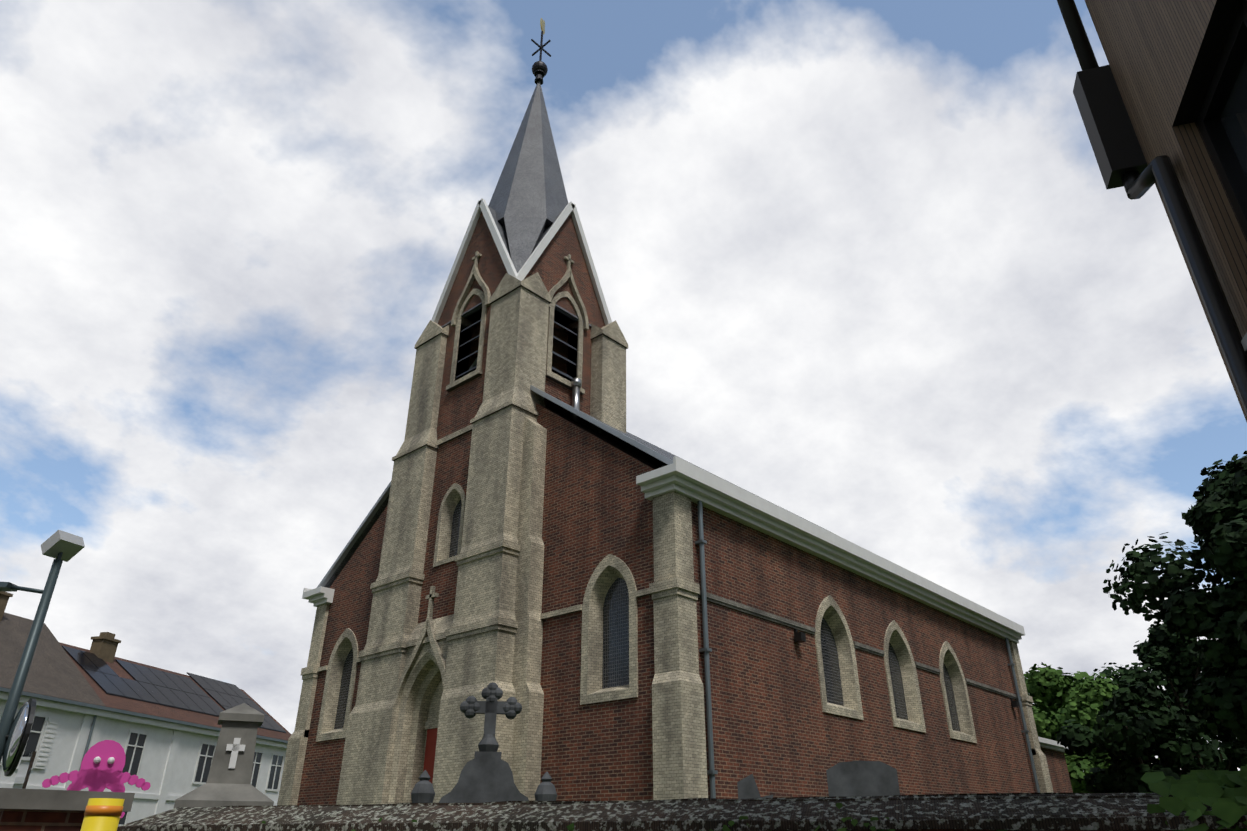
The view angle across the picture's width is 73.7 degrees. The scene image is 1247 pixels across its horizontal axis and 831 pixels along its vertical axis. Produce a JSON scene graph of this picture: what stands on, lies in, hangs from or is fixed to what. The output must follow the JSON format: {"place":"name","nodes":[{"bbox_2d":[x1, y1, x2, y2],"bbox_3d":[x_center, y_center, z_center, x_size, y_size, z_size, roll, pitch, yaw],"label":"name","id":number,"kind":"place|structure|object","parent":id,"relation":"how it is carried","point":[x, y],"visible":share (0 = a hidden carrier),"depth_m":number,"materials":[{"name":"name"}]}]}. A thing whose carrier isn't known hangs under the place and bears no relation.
{"place":"outdoors","nodes":[
{"label":"outdoors","id":0,"kind":"place"},
{"bbox_2d":[388,632,447,803],"bbox_3d":[-4.427,7.704,18.930,2.600,5.210,0.660,-22,-35,37],"label":"door surround","id":1,"kind":"object","parent":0,"point":[421,696],"visible":0.5,"depth_m":19.69,"materials":[{"name":"beige stone"}]},
{"bbox_2d":[423,728,437,782],"bbox_3d":[-4.219,8.525,18.766,1.160,2.800,0.050,-22,-35,37],"label":"door","id":2,"kind":"structure","parent":1,"relation":"in","point":[430,750],"depth_m":19.37,"materials":[{"name":"red wood"}]},
{"bbox_2d":[418,305,591,623],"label":"brick wall","id":3,"kind":"structure","parent":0,"point":[459,406],"depth_m":22.91,"materials":[{"name":"red brick"}]},
{"bbox_2d":[449,500,461,557],"bbox_3d":[-4.276,2.889,21.597,0.600,1.560,0.001,-22,-35,37],"label":"window","id":4,"kind":"structure","parent":3,"relation":"in","point":[455,532],"depth_m":21.64,"materials":[{"name":"grey glass"}]},
{"bbox_2d":[336,251,628,804],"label":"church tower stone piers","id":5,"kind":"structure","parent":3,"relation":"attached to","point":[491,627],"depth_m":20.49,"materials":[{"name":"beige stone"}]},
{"bbox_2d":[456,306,576,378],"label":"louvers","id":6,"kind":"object","parent":3,"relation":"in","point":[554,352],"visible":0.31,"depth_m":24.11,"materials":[{"name":"black wood"}]},
{"bbox_2d":[438,212,604,327],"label":"church tower brick gables","id":7,"kind":"object","parent":3,"relation":"on","point":[550,266],"visible":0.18,"depth_m":25.41,"materials":[{"name":"red brick"}]},
{"bbox_2d":[441,81,591,327],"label":"spire","id":8,"kind":"structure","parent":7,"relation":"on","point":[528,203],"depth_m":26.91,"materials":[{"name":"grey metal"}]},
{"bbox_2d":[531,31,550,84],"bbox_3d":[-3.142,-13.621,31.513,1.000,2.750,1.000,-22,-35,37],"label":"spire finial","id":9,"kind":"object","parent":8,"relation":"on","point":[539,69],"visible":1,"depth_m":31.02,"materials":[{"name":"black metal"}]},
{"bbox_2d":[540,18,544,33],"bbox_3d":[-3.142,-15.186,32.318,0.286,0.830,0.485,-22,-35,37],"label":"weathervane","id":10,"kind":"object","parent":9,"relation":"on","point":[542,23],"visible":0.94,"depth_m":32.18,"materials":[{"name":"metal"}]},
{"bbox_2d":[431,198,611,325],"bbox_3d":[-3.142,-4.210,26.668,4.300,4.308,4.300,-22,-35,37],"label":"gable coping","id":11,"kind":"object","parent":7,"relation":"attached to","point":[532,259],"depth_m":25.86,"materials":[{"name":"white stone"}]},
{"bbox_2d":[0,0,1246,771],"label":"sky","id":12,"kind":"structure","parent":0,"point":[871,270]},
{"bbox_2d":[737,760,899,798],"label":"gravestones","id":13,"kind":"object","parent":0,"point":[859,778],"depth_m":11.49,"materials":[{"name":"grey stone"}]},
{"bbox_2d":[1040,747,1072,792],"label":"brick wall","id":14,"kind":"structure","parent":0,"point":[1058,772],"depth_m":32.30,"materials":[{"name":"brown brick"}]},
{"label":"asphalt street","id":15,"kind":"structure","parent":0,"visible":0},
{"bbox_2d":[80,798,124,830],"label":"yellow bollard","id":16,"kind":"object","parent":15,"relation":"on","point":[100,823],"visible":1,"depth_m":3.76,"materials":[{"name":"yellow"}]},
{"bbox_2d":[84,805,123,815],"bbox_3d":[-2.385,1.815,3.816,0.150,0.040,0.150,-22,-35,37],"label":"orange band","id":17,"kind":"object","parent":16,"relation":"attached to","point":[102,810],"visible":0.81,"depth_m":3.76,"materials":[{"name":"orange plastic"}]},
{"bbox_3d":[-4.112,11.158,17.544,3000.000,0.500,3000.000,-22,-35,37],"label":"terrain","id":18,"kind":"structure","parent":0,"visible":0},
{"bbox_2d":[0,559,62,761],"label":"street light pole","id":19,"kind":"object","parent":18,"relation":"on","point":[11,706],"visible":0.96,"depth_m":11.88,"materials":[{"name":"grey metal"}]},
{"bbox_2d":[0,582,16,591],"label":"street lamp","id":20,"kind":"object","parent":19,"relation":"attached to","point":[5,586],"visible":0.86,"depth_m":12.29,"materials":[{"name":"grey metal"}]},
{"bbox_2d":[4,698,35,776],"bbox_3d":[-8.273,4.369,11.322,1.000,1.000,0.257,-22,-35,37],"label":"mirror frame","id":21,"kind":"object","parent":19,"relation":"attached to","point":[14,765],"visible":0.5,"depth_m":11.04,"materials":[{"name":"black plastic"}]},
{"bbox_2d":[2,702,29,771],"bbox_3d":[-8.276,4.372,11.326,0.895,0.900,0.185,-22,-35,37],"label":"traffic mirror","id":22,"kind":"object","parent":21,"relation":"in","point":[15,737],"visible":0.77,"depth_m":11.11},
{"bbox_2d":[13,751,36,788],"bbox_3d":[-8.102,5.009,11.134,0.040,0.900,0.750,22,-35,-37],"label":"rectangular traffic mirror","id":23,"kind":"object","parent":19,"relation":"attached to","point":[24,771],"visible":0.43,"depth_m":11.12,"materials":[{"name":"white"}]},
{"bbox_2d":[57,552,62,558],"bbox_3d":[-8.520,2.090,12.581,0.060,0.200,0.060,-22,-35,37],"label":"street light flood bracket","id":24,"kind":"object","parent":19,"relation":"attached to","point":[60,554],"visible":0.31,"depth_m":12.55,"materials":[{"name":"grey metal"}]},
{"bbox_2d":[41,530,84,561],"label":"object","id":25,"kind":"object","parent":19,"relation":"on","point":[69,545],"visible":1,"depth_m":12.54,"materials":[{"name":"white plastic"}]},
{"bbox_2d":[0,809,84,830],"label":"brick wall","id":26,"kind":"structure","parent":18,"relation":"on","point":[35,820],"depth_m":4.60,"materials":[{"name":"red brick"}]},
{"bbox_2d":[0,788,134,811],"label":"coping","id":27,"kind":"object","parent":26,"relation":"on","point":[31,799],"visible":0.7,"depth_m":4.62,"materials":[{"name":"grey concrete"}]},
{"bbox_2d":[0,691,286,822],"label":"white house facades","id":28,"kind":"object","parent":18,"relation":"on","point":[169,761],"visible":0.29,"depth_m":35.82,"materials":[{"name":"white paint"}]},
{"bbox_2d":[0,612,104,706],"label":"roof","id":29,"kind":"structure","parent":28,"relation":"on","point":[54,670],"depth_m":33.37,"materials":[{"name":"brown tile"}]},
{"bbox_2d":[0,591,120,662],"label":"house chimneys","id":30,"kind":"object","parent":29,"relation":"on","point":[104,645],"visible":0.81,"depth_m":38.56,"materials":[{"name":"brick"}]},
{"bbox_2d":[0,712,284,825],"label":"window frames","id":31,"kind":"structure","parent":28,"relation":"in","point":[46,737],"depth_m":32.12,"materials":[{"name":"white wood"}]},
{"bbox_2d":[23,716,282,824],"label":"window panes","id":32,"kind":"structure","parent":31,"relation":"in","point":[33,738],"depth_m":35.96,"materials":[{"name":"black glass"}]},
{"bbox_2d":[0,687,287,770],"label":"rain gutter","id":33,"kind":"object","parent":28,"relation":"attached to","point":[28,694],"visible":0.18,"depth_m":33.93,"materials":[{"name":"grey metal"}]},
{"bbox_2d":[59,642,291,740],"bbox_3d":[-23.815,14.170,41.550,14.604,3.120,16.813,-22,-35,37],"label":"house roof","id":34,"kind":"object","parent":28,"relation":"on","point":[129,704],"visible":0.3,"depth_m":38.24,"materials":[{"name":"brown tile"}]},
{"bbox_2d":[62,645,285,732],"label":"house solar panels","id":35,"kind":"object","parent":34,"relation":"on","point":[155,686],"visible":0.81,"depth_m":40.26,"materials":[{"name":"black glass"}]},
{"bbox_2d":[766,829,1228,830],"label":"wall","id":36,"kind":"structure","parent":18,"relation":"on","point":[995,830],"depth_m":4.10,"materials":[{"name":"grey stone"}]},
{"bbox_2d":[117,793,1246,830],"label":"stone wall","id":37,"kind":"structure","parent":36,"relation":"on","point":[1058,811],"depth_m":4.57,"materials":[{"name":"grey stone"}]},
{"bbox_2d":[262,803,1246,830],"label":"wall plants","id":38,"kind":"object","parent":36,"relation":"attached to","point":[854,822],"depth_m":4.24,"materials":[{"name":"green plant"}]},
{"bbox_2d":[1141,764,1246,830],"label":"ivy on wall","id":39,"kind":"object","parent":36,"relation":"attached to","point":[1224,792],"visible":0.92,"depth_m":3.92,"materials":[{"name":"green plant"}]},
{"bbox_2d":[1085,0,1246,421],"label":"building clad walls","id":40,"kind":"structure","parent":18,"relation":"on","point":[1163,57],"depth_m":4.68,"materials":[{"name":"brown wood"}]},
{"bbox_2d":[1057,0,1246,414],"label":"drainpipe","id":41,"kind":"object","parent":40,"relation":"attached to","point":[1160,171],"visible":0.85,"depth_m":4.56,"materials":[{"name":"black metal"}]},
{"bbox_2d":[1073,0,1246,238],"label":"window frame","id":42,"kind":"object","parent":40,"relation":"attached to","point":[1115,143],"visible":0.86,"depth_m":5.28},
{"bbox_2d":[1219,53,1246,177],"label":"window","id":43,"kind":"structure","parent":42,"relation":"in","point":[1233,118],"depth_m":4.45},
{"bbox_2d":[1241,333,1246,351],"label":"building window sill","id":44,"kind":"structure","parent":40,"relation":"attached to","point":[1244,342],"depth_m":4.17,"materials":[{"name":"grey stone"}]},
{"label":"churchyard terrace ground","id":45,"kind":"structure","parent":0,"visible":0},
{"bbox_2d":[173,703,273,808],"bbox_3d":[-3.943,3.740,8.256,0.860,1.689,0.860,12,-30,-22],"label":"gravestone","id":46,"kind":"object","parent":45,"relation":"on","point":[224,785],"visible":0.73,"depth_m":8.18,"materials":[{"name":"grey stone"}]},
{"bbox_2d":[226,738,244,767],"bbox_3d":[-3.864,3.354,8.260,0.170,0.280,0.030,12,-30,-22],"label":"white grave memorial cross","id":47,"kind":"object","parent":46,"relation":"attached to","point":[236,746],"visible":0.97,"depth_m":8.25,"materials":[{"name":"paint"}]},
{"bbox_2d":[411,682,556,802],"bbox_3d":[-1.639,4.322,9.934,1.717,2.189,0.438,4,-28,-8],"label":"gravestone","id":48,"kind":"object","parent":45,"relation":"on","point":[486,774],"visible":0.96,"depth_m":9.88,"materials":[{"name":"grey stone"}]},
{"bbox_2d":[277,491,1053,805],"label":"church stone dressings","id":49,"kind":"structure","parent":45,"relation":"on","point":[679,745],"depth_m":17.35,"materials":[{"name":"beige stone"}]},
{"bbox_2d":[297,403,1036,804],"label":"brick nave walls","id":50,"kind":"structure","parent":45,"relation":"on","point":[777,733],"depth_m":18.79,"materials":[{"name":"red brick"}]},
{"bbox_2d":[325,392,821,587],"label":"roof","id":51,"kind":"structure","parent":50,"relation":"on","point":[369,526],"depth_m":25.35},
{"bbox_2d":[317,357,672,587],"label":"church gable verge trim","id":52,"kind":"structure","parent":51,"relation":"attached to","point":[360,530],"depth_m":21.67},
{"bbox_2d":[570,378,581,422],"bbox_3d":[-1.336,-0.311,23.285,0.292,1.550,0.300,-22,-35,37],"label":"steel flue","id":53,"kind":"object","parent":51,"relation":"on","point":[576,384],"visible":0.69,"depth_m":23.31,"materials":[{"name":"silver metal"}]},
{"bbox_2d":[334,578,960,731],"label":"arched windows","id":54,"kind":"structure","parent":50,"relation":"in","point":[615,670],"depth_m":20.18,"materials":[{"name":"grey glass"}]},
{"bbox_2d":[302,456,1067,752],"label":"cornice","id":55,"kind":"structure","parent":50,"relation":"attached to","point":[710,491],"depth_m":20.80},
{"bbox_2d":[698,590,1021,700],"bbox_3d":[7.677,6.727,22.865,0.063,0.150,18.800,-22,-35,37],"label":"string course","id":56,"kind":"object","parent":50,"relation":"attached to","point":[719,600],"visible":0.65,"depth_m":19.30,"materials":[{"name":"grey stone"}]},
{"bbox_2d":[695,501,1039,797],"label":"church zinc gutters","id":57,"kind":"object","parent":50,"relation":"attached to","point":[706,650],"visible":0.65,"depth_m":16.61,"materials":[{"name":"grey metal"}]},
{"bbox_2d":[794,629,1019,707],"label":"church wall lights","id":58,"kind":"object","parent":50,"relation":"attached to","point":[799,637],"visible":0.67,"depth_m":18.99},
{"bbox_2d":[1024,662,1159,792],"bbox_3d":[20.608,15.866,38.214,7.821,8.451,8.917,-22,-35,37],"label":"tree","id":59,"kind":"object","parent":45,"relation":"on","point":[1080,693],"depth_m":37.34,"materials":[{"name":"green plant"}]},
{"bbox_2d":[1054,678,1230,792],"bbox_3d":[17.971,12.168,28.603,5.188,6.228,5.157,-22,-35,37],"label":"bush","id":60,"kind":"object","parent":45,"relation":"on","point":[1143,711],"depth_m":28.61,"materials":[{"name":"green plant"}]},
{"bbox_2d":[1093,623,1246,772],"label":"tree","id":61,"kind":"object","parent":45,"relation":"on","point":[1155,656],"depth_m":38.46,"materials":[{"name":"green plant"}]},
{"bbox_2d":[1102,451,1246,755],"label":"tree","id":62,"kind":"object","parent":45,"relation":"on","point":[1215,517],"depth_m":23.57,"materials":[{"name":"green plant"}]},
{"bbox_3d":[-3.432,3.312,4.961,0.050,1.932,0.050,-22,-35,37],"label":"octopus sign post","id":63,"kind":"object","parent":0,"visible":0},
{"bbox_2d":[42,740,150,817],"bbox_3d":[-3.432,2.410,5.426,0.617,0.543,0.040,16,-31,-28],"label":"octopus","id":64,"kind":"object","parent":63,"relation":"attached to","point":[101,775],"visible":0.6,"depth_m":5.45,"materials":[{"name":"pink"}]},
{"bbox_2d":[94,756,114,763],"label":"eyes","id":65,"kind":"object","parent":64,"relation":"attached to","point":[111,760],"visible":1,"depth_m":5.47}
]}

